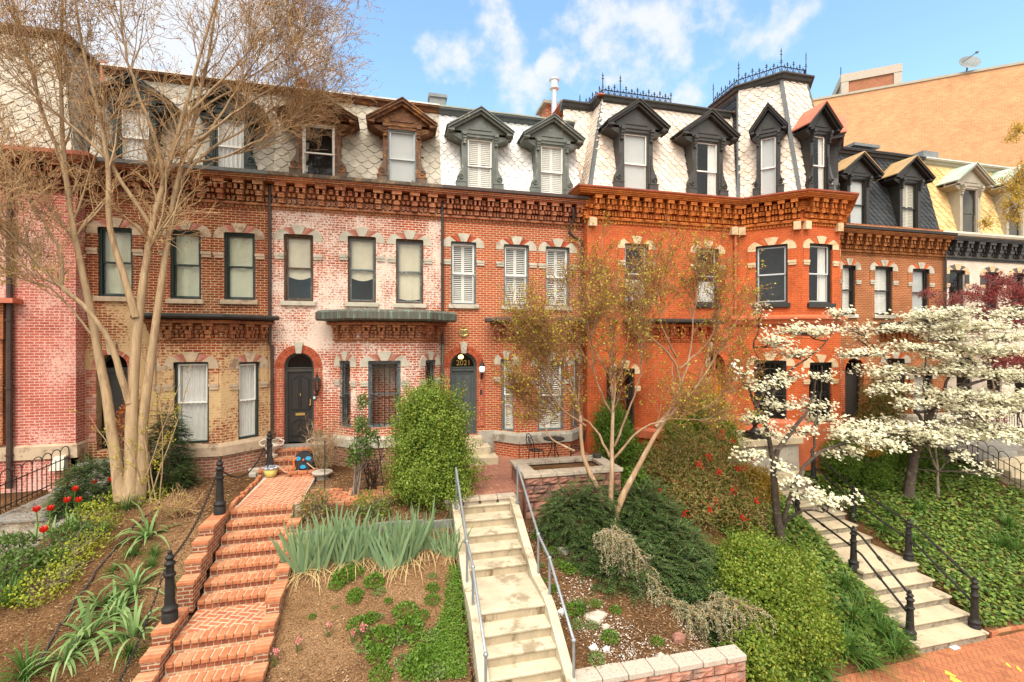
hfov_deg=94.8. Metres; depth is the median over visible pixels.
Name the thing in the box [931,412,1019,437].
iron fence
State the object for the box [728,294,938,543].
dogwood tree
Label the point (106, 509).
gold creeper
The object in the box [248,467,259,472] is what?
stone
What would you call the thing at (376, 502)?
peony shrub
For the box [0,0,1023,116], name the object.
sky
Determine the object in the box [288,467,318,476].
brick ledge
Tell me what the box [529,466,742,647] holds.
spreading yew
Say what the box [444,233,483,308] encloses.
window
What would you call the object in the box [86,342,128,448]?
doorway
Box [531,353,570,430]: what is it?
window
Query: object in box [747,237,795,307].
window
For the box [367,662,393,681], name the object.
weed clump
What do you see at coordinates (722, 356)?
doorway
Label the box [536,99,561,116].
chimney
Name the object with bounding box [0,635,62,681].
grass clump
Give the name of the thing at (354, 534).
iris plant
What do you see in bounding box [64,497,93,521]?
tulip
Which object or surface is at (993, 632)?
brick edging
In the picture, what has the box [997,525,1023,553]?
grass clump
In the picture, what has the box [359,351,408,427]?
window
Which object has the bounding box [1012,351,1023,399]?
window
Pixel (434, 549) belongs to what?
iris plant
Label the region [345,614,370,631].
weed clump
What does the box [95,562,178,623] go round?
lily clump
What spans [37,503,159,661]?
drip hose
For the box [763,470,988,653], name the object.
stone stairs
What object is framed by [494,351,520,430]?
window
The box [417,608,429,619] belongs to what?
weed clump
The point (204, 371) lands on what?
window
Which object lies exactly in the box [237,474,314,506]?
brick path
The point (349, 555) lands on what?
iris plant
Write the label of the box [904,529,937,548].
grass clump
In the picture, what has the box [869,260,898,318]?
window
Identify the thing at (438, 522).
edging slab
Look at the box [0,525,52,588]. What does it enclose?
rose bush
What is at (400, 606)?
weed clump
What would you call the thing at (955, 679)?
paint marking
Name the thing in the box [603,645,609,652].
stone
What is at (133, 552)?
grass clump
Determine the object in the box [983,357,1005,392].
window
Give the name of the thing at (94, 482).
tulip
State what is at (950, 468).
grass clump
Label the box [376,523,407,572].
iris plant
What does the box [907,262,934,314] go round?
window
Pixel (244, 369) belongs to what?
window
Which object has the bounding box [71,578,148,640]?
lily clump
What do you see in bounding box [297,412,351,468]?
bare shrub
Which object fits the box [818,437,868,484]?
hedge shrub
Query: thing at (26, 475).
hoop fence
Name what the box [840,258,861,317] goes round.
window
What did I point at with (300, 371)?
doorway
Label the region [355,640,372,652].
weed clump
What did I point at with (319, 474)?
bird bath
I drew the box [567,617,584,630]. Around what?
weed clump
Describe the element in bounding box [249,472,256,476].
stone
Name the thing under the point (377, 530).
iris plant
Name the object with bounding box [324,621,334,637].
hyacinth
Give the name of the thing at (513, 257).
window
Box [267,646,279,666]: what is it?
hyacinth
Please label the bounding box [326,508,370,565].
iris plant
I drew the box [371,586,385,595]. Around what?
weed clump
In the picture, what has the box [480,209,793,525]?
budding tree
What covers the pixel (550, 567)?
handrail
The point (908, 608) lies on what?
stair railing
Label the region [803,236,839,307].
window
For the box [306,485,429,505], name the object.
brick terrace
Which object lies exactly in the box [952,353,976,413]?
window
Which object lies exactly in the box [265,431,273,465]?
bollard
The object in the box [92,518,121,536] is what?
grass clump
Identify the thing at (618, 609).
weed clump
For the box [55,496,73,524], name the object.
tulip
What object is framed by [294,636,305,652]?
hyacinth
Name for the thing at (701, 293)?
window
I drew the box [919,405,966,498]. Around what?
sapling
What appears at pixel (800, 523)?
ivy
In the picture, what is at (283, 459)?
entrance steps
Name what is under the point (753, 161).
brick house
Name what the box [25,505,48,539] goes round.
tulip
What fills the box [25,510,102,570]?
rose bush
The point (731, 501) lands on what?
nandina bush
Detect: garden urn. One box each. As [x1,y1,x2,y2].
[259,430,284,457]
[306,429,330,453]
[742,410,765,439]
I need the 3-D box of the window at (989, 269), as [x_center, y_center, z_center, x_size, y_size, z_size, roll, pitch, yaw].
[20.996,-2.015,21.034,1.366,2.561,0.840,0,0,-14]
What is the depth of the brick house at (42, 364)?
12.10 m
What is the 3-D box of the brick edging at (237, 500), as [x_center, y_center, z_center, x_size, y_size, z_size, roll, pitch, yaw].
[-6.418,3.651,11.437,0.119,0.198,2.400,0,0,-14]
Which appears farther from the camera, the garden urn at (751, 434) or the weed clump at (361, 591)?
the garden urn at (751, 434)
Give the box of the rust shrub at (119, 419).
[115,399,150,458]
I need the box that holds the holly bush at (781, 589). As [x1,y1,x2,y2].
[697,522,851,681]
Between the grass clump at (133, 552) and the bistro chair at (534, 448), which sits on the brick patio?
the bistro chair at (534, 448)
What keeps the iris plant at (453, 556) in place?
on the bank
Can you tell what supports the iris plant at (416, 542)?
on the bank
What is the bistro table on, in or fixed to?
on the brick patio
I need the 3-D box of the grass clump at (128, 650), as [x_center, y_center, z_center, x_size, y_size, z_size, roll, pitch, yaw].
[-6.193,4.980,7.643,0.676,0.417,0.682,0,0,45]
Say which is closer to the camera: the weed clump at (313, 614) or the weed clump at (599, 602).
the weed clump at (313, 614)
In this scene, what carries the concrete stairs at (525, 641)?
on the bank
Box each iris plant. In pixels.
[267,518,325,595]
[272,523,305,579]
[275,517,314,581]
[275,518,333,590]
[291,518,338,592]
[291,530,319,576]
[292,526,334,586]
[295,520,330,587]
[296,510,346,574]
[306,514,341,573]
[313,499,359,560]
[315,505,370,572]
[321,518,354,585]
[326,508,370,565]
[327,516,370,568]
[329,529,371,577]
[333,512,375,573]
[338,523,369,581]
[343,517,385,569]
[345,510,405,570]
[359,512,398,567]
[359,514,393,566]
[365,521,390,575]
[367,528,417,582]
[373,514,414,589]
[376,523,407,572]
[380,509,413,588]
[383,501,428,584]
[390,524,430,578]
[391,511,423,573]
[394,508,431,559]
[399,496,439,571]
[402,509,432,567]
[415,511,446,559]
[425,529,440,558]
[428,525,447,561]
[429,524,459,564]
[434,519,462,554]
[440,532,463,568]
[444,522,473,561]
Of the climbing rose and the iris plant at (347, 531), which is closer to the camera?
the iris plant at (347, 531)
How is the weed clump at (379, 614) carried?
on the bank
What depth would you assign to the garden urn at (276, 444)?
13.26 m
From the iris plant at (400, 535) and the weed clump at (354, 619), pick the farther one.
the iris plant at (400, 535)
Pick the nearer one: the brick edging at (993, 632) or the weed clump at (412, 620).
the weed clump at (412, 620)
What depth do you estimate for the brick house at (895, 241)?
19.21 m
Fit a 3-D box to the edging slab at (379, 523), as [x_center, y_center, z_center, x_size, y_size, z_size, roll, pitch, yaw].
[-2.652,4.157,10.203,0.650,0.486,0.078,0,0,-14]
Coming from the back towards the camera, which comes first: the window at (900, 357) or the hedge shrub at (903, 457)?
the window at (900, 357)
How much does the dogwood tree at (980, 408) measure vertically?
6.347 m
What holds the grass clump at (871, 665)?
on the bank
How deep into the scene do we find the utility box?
12.03 m
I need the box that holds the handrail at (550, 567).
[515,463,575,678]
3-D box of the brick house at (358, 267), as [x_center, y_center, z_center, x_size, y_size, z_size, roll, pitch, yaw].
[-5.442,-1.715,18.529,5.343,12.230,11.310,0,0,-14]
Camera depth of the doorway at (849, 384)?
19.10 m
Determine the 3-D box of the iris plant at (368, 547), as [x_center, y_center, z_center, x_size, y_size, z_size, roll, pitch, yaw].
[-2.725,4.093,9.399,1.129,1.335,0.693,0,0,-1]
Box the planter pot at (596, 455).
[592,452,601,458]
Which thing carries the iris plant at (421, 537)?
on the bank
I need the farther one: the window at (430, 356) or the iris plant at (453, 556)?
the window at (430, 356)
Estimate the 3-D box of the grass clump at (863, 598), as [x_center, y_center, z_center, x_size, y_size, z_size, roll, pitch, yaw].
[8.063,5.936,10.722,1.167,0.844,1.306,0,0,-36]
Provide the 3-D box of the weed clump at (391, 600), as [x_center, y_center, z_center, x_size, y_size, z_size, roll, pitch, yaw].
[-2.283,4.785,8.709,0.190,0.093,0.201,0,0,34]
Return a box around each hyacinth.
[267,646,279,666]
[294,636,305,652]
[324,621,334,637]
[349,628,358,643]
[357,622,369,639]
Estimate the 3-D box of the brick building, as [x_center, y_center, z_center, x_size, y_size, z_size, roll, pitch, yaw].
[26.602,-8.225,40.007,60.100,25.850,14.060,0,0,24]
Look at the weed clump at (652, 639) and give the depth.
8.49 m
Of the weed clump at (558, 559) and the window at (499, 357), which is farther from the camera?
the window at (499, 357)
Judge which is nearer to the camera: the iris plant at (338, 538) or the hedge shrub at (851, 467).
the iris plant at (338, 538)
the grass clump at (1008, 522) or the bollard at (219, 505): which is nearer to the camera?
the bollard at (219, 505)
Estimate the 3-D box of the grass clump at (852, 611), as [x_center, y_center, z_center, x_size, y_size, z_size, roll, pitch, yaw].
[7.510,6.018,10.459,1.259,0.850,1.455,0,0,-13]
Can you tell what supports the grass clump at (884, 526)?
on the bank
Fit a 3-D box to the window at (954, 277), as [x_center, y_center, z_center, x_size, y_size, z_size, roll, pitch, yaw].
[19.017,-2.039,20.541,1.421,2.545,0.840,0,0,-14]
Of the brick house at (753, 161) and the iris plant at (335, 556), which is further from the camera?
the brick house at (753, 161)
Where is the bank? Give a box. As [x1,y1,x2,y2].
[0,438,1023,681]
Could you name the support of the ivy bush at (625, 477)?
on the bank
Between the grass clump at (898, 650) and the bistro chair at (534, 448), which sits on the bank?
the grass clump at (898, 650)
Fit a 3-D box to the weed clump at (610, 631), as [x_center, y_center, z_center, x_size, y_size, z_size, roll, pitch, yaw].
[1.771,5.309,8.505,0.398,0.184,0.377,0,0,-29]
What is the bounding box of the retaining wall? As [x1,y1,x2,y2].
[575,644,746,681]
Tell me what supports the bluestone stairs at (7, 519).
on the bank
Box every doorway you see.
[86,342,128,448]
[275,341,321,447]
[444,342,483,433]
[709,342,730,413]
[840,351,868,417]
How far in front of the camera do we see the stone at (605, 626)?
8.66 m
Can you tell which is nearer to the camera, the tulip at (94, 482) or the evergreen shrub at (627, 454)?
the tulip at (94, 482)
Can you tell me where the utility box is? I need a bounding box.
[48,455,67,470]
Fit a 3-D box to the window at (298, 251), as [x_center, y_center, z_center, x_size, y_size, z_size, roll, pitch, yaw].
[-6.370,-2.226,14.211,1.325,2.369,0.840,0,0,-14]
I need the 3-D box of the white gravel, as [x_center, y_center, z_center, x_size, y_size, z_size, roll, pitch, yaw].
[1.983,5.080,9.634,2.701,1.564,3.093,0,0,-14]
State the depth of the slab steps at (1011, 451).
16.67 m
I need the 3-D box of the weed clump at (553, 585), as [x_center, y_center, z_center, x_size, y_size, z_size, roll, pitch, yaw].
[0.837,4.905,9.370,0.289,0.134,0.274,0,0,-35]
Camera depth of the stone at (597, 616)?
8.82 m
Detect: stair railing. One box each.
[794,490,916,640]
[809,451,981,629]
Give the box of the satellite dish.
[959,50,980,70]
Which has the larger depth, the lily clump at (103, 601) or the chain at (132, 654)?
the lily clump at (103, 601)
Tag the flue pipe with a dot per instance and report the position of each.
(554, 86)
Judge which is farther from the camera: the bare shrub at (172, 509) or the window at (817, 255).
the window at (817, 255)
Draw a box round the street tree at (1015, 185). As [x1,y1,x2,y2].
[975,119,1023,233]
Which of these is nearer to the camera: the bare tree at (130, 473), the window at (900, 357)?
the bare tree at (130, 473)
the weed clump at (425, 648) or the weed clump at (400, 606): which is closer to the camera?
the weed clump at (425, 648)
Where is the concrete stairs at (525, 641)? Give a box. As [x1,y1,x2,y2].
[451,497,576,681]
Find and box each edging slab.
[375,520,404,533]
[427,519,452,535]
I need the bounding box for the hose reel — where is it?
[279,450,317,472]
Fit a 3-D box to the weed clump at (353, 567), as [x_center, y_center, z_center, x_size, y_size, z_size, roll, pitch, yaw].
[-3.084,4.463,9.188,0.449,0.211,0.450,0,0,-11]
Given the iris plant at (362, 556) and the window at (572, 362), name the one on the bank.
the iris plant at (362, 556)
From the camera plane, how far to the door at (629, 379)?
15.47 m
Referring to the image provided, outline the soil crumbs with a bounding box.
[269,530,475,681]
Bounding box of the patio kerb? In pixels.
[444,492,515,515]
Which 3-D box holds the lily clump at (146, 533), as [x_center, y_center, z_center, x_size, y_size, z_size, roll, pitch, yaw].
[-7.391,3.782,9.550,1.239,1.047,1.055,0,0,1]
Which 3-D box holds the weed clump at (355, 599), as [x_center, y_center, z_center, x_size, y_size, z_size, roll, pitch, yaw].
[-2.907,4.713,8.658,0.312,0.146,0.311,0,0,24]
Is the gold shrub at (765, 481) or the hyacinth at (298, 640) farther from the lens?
the gold shrub at (765, 481)
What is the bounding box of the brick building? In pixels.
[812,61,1023,166]
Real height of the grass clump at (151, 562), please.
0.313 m
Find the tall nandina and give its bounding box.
[654,379,752,466]
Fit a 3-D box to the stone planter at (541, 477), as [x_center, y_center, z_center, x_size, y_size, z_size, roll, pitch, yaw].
[1.373,4.050,12.267,2.600,1.700,1.500,0,0,-14]
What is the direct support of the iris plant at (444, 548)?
on the bank
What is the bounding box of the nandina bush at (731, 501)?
[632,420,774,541]
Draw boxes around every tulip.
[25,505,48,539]
[35,524,56,553]
[39,505,55,533]
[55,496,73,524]
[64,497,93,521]
[69,486,81,511]
[78,479,108,500]
[103,477,113,504]
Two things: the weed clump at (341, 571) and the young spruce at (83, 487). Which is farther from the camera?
the young spruce at (83, 487)
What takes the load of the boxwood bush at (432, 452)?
on the bank
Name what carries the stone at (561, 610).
on the bank
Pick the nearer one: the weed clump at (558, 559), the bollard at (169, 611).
the bollard at (169, 611)
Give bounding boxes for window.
[85,217,143,301]
[153,353,161,392]
[158,220,210,303]
[162,352,218,443]
[213,223,264,304]
[229,352,268,439]
[274,225,322,305]
[333,352,356,427]
[338,227,384,306]
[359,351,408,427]
[387,230,431,307]
[419,351,440,391]
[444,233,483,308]
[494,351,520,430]
[496,236,536,309]
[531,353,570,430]
[538,239,576,310]
[553,351,582,427]
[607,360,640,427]
[617,236,655,307]
[690,241,724,307]
[706,353,710,395]
[746,353,794,418]
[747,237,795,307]
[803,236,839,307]
[803,354,838,418]
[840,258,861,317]
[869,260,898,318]
[881,352,910,403]
[895,368,936,413]
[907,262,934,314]
[943,264,970,321]
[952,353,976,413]
[980,266,1003,321]
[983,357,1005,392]
[1008,267,1023,319]
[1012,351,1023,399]
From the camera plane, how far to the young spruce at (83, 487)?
10.57 m
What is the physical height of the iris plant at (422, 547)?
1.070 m
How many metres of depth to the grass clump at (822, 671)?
9.24 m
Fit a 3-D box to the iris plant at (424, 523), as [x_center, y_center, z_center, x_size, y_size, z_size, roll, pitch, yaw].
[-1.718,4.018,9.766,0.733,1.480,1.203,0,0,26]
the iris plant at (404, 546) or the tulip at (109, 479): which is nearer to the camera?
the iris plant at (404, 546)
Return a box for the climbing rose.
[345,392,380,495]
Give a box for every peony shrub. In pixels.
[290,482,340,521]
[344,487,394,520]
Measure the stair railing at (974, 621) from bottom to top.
3.000 m
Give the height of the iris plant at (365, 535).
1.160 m
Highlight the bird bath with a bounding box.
[312,469,332,480]
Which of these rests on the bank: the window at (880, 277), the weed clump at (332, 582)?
the weed clump at (332, 582)
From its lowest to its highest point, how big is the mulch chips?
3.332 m
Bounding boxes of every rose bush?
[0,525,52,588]
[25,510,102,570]
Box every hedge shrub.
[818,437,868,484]
[845,436,899,490]
[878,428,945,471]
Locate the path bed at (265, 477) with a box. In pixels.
[235,476,315,517]
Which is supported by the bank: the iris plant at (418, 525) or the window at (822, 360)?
the iris plant at (418, 525)
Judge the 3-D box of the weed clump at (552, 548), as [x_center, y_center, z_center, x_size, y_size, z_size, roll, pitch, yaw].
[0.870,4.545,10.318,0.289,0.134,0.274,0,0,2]
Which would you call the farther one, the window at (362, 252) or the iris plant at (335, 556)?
the window at (362, 252)
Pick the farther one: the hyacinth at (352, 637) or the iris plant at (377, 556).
the iris plant at (377, 556)
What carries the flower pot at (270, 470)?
on the brick path
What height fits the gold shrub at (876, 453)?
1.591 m
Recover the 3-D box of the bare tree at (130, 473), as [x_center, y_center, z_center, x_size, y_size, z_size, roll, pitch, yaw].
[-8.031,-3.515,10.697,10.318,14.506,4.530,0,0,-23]
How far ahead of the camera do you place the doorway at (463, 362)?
15.22 m
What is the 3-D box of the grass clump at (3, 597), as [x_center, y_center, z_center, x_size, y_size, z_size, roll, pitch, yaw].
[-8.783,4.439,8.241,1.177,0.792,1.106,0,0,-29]
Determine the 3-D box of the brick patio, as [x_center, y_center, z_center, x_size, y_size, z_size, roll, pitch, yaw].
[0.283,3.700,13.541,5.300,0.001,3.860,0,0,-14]
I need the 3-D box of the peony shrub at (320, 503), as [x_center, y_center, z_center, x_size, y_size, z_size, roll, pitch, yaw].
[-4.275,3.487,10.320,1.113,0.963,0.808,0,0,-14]
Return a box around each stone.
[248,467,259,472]
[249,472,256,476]
[557,608,563,615]
[558,545,570,554]
[584,610,606,624]
[588,643,598,650]
[601,623,610,630]
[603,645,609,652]
[671,632,685,643]
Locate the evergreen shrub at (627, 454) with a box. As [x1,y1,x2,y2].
[589,393,661,475]
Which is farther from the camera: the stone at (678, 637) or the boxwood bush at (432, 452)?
the boxwood bush at (432, 452)
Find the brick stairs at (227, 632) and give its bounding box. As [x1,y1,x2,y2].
[132,503,301,681]
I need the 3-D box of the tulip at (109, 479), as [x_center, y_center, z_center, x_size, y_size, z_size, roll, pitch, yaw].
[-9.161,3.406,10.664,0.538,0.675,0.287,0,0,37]
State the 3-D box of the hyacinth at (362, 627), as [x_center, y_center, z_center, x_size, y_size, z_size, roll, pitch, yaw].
[-2.548,4.934,8.000,0.203,0.308,0.292,0,0,12]
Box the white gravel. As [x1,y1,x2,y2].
[528,528,702,664]
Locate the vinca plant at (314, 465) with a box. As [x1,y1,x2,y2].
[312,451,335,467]
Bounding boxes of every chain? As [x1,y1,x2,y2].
[118,566,166,681]
[174,471,218,555]
[223,440,268,477]
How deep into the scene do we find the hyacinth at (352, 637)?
7.93 m
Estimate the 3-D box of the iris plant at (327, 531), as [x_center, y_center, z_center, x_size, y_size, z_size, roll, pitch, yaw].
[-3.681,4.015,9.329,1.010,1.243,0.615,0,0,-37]
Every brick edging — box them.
[229,474,261,512]
[988,624,1023,637]
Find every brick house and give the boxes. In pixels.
[0,22,107,492]
[79,63,279,478]
[267,85,456,468]
[439,105,594,465]
[552,49,859,472]
[837,142,957,439]
[923,157,1023,438]
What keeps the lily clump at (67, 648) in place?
on the bank
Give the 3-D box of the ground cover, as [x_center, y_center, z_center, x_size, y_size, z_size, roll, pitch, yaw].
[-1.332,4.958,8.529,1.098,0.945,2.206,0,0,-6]
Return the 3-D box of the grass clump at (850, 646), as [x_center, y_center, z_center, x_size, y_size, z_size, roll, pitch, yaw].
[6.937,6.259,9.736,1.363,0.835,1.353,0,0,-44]
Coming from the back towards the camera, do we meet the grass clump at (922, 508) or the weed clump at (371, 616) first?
the grass clump at (922, 508)
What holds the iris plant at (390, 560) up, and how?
on the bank
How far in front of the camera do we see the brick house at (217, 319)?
13.03 m
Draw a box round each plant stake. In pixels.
[324,440,325,491]
[377,435,384,496]
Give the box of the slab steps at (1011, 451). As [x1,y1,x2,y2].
[937,437,1023,492]
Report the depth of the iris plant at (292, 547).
9.06 m
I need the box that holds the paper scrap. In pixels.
[949,645,959,649]
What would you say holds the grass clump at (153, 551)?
on the bank
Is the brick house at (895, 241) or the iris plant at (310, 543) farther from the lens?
the brick house at (895, 241)
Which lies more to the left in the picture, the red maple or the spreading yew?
the spreading yew
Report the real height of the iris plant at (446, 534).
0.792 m
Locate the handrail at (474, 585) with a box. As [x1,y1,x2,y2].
[454,467,487,681]
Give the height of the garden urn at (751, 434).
0.937 m
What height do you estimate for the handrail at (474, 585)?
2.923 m
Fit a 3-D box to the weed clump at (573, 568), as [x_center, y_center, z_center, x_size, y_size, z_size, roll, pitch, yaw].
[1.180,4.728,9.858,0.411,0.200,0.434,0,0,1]
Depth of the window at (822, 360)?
16.40 m
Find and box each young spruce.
[38,450,123,525]
[147,404,205,496]
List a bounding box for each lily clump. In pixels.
[17,622,104,681]
[47,595,131,674]
[62,581,132,624]
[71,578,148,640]
[81,593,160,670]
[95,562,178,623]
[105,502,181,560]
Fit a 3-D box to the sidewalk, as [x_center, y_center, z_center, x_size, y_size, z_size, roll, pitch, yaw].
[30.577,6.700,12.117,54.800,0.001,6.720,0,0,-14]
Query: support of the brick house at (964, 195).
on the bank
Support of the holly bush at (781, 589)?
on the bank
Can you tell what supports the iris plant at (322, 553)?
on the bank
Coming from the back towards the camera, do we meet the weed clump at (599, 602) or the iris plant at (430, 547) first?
the iris plant at (430, 547)
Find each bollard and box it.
[161,550,178,624]
[213,458,225,514]
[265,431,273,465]
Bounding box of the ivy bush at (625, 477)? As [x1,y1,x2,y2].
[621,464,653,518]
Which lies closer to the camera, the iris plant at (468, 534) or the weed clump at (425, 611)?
the weed clump at (425, 611)
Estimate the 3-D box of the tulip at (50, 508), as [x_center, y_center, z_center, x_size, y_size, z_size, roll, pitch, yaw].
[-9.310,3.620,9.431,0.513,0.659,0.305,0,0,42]
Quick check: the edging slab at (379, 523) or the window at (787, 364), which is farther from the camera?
the window at (787, 364)
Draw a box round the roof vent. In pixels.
[427,92,446,104]
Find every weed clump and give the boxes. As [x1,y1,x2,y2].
[308,613,316,618]
[327,578,345,589]
[330,567,354,584]
[344,563,365,577]
[345,592,362,603]
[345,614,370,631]
[346,587,365,599]
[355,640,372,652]
[362,571,386,588]
[363,610,378,622]
[363,623,396,651]
[364,643,392,664]
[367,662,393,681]
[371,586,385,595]
[374,612,383,619]
[384,597,393,603]
[385,628,407,647]
[392,600,419,618]
[392,652,413,668]
[393,614,425,643]
[395,651,436,681]
[415,642,440,664]
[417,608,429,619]
[421,661,446,681]
[423,628,440,640]
[424,593,440,605]
[425,581,438,592]
[427,572,437,578]
[547,545,555,552]
[551,583,560,592]
[552,558,564,566]
[559,562,577,574]
[565,601,583,616]
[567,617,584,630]
[576,564,586,572]
[585,620,599,629]
[586,650,605,665]
[589,598,602,607]
[600,628,619,644]
[608,604,621,614]
[650,635,664,646]
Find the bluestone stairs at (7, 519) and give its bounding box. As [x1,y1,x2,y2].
[0,459,109,586]
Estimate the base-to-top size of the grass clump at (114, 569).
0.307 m
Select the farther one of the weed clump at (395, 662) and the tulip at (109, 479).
the tulip at (109, 479)
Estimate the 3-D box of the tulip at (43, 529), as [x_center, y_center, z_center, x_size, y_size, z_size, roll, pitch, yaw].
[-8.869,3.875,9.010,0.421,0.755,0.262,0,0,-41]
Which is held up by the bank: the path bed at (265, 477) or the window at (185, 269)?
the path bed at (265, 477)
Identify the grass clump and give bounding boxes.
[0,568,50,608]
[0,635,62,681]
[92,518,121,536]
[101,560,123,574]
[103,633,148,672]
[104,491,147,517]
[118,542,148,562]
[141,540,171,560]
[141,552,161,568]
[570,596,594,617]
[792,640,848,681]
[823,589,896,643]
[826,565,870,601]
[831,620,886,681]
[845,632,907,681]
[846,581,903,626]
[850,602,924,651]
[867,515,904,539]
[872,624,932,673]
[874,499,909,520]
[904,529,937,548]
[908,494,940,517]
[944,463,964,477]
[981,526,1022,559]
[988,508,1023,537]
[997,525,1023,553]
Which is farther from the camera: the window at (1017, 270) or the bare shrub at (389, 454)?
the window at (1017, 270)
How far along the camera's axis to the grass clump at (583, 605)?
9.00 m
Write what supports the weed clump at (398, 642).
on the bank
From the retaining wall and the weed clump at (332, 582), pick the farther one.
the weed clump at (332, 582)
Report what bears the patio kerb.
on the bank
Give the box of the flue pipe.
[549,76,558,114]
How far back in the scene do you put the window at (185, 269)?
13.33 m
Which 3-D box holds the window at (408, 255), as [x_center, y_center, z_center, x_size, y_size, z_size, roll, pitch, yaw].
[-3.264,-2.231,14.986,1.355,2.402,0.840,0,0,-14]
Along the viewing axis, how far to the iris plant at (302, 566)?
8.97 m
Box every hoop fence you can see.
[0,446,68,513]
[937,436,1023,487]
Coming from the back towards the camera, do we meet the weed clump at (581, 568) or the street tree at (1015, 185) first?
the street tree at (1015, 185)
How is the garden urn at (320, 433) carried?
on the entrance steps at (283, 459)
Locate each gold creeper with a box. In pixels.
[0,557,95,610]
[35,524,113,577]
[67,490,123,531]
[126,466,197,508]
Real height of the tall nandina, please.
2.878 m
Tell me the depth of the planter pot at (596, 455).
12.86 m
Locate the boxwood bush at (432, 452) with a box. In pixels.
[379,372,493,517]
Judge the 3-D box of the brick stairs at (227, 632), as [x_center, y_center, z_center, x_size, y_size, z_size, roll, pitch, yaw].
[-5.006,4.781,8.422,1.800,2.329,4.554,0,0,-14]
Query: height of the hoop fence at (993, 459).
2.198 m
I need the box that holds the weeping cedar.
[592,518,776,658]
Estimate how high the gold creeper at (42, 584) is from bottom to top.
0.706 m
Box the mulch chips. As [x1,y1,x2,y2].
[0,471,1023,681]
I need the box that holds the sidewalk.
[833,631,1023,681]
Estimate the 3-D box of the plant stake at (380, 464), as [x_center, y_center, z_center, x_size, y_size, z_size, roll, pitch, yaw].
[-3.119,3.064,11.221,0.212,1.627,0.043,0,0,5]
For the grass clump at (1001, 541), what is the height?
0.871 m
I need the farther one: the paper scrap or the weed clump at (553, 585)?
the paper scrap
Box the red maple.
[910,270,1023,425]
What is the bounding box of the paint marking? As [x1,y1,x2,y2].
[923,662,1021,681]
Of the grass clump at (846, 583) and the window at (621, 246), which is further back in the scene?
the window at (621, 246)
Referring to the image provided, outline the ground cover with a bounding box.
[403,563,469,681]
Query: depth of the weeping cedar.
9.26 m
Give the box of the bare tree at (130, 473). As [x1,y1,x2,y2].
[0,0,383,505]
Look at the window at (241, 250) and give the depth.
13.63 m
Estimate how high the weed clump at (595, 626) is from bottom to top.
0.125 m
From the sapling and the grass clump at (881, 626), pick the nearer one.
the grass clump at (881, 626)
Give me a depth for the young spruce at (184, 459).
11.56 m
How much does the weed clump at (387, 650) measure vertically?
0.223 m
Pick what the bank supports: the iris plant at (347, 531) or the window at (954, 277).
the iris plant at (347, 531)
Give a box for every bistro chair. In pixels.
[526,433,544,458]
[570,430,585,455]
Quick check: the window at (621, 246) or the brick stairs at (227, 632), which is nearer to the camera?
the brick stairs at (227, 632)
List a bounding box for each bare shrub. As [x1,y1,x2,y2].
[146,485,206,521]
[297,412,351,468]
[338,434,392,488]
[377,424,399,488]
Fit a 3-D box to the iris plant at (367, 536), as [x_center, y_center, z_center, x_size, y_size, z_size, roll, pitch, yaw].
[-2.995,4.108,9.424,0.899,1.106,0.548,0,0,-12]
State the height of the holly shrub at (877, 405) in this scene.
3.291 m
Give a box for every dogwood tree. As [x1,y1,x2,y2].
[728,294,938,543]
[823,302,1023,498]
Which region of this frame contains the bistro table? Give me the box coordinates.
[543,436,564,457]
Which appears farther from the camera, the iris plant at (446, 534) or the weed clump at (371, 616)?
the iris plant at (446, 534)
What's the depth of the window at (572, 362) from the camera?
15.83 m
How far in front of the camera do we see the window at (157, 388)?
12.25 m
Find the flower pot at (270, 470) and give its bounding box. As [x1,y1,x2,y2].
[262,447,278,477]
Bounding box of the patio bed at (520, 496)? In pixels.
[432,492,522,518]
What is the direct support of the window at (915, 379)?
in the brick house at (895, 241)
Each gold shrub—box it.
[730,459,781,530]
[850,443,884,484]
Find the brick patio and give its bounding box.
[436,451,599,498]
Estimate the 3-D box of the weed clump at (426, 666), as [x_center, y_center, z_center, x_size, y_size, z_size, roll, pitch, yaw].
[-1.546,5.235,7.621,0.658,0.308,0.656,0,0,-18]
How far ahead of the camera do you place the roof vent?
16.45 m
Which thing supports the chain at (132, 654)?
hanging from the bollard at (169, 611)
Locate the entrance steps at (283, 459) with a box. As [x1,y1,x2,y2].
[258,447,314,478]
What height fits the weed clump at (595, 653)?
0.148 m
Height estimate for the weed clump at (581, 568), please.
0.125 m
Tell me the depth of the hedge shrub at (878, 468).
15.02 m
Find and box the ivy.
[665,454,1023,681]
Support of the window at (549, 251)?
in the brick house at (511, 204)
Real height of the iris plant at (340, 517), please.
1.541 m
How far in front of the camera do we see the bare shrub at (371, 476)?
11.85 m
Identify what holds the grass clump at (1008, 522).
on the bank
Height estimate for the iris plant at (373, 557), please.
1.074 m
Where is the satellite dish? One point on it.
(971, 61)
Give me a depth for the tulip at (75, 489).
10.28 m
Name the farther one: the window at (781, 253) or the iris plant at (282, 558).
the window at (781, 253)
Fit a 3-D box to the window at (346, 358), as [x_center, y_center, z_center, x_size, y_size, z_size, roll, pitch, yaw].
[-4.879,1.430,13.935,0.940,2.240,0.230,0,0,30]
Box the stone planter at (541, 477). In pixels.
[510,455,622,518]
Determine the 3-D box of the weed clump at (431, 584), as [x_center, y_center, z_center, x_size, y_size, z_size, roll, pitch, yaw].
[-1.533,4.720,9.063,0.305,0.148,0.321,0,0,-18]
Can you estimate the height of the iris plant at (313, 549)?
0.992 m
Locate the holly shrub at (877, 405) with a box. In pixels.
[851,369,910,436]

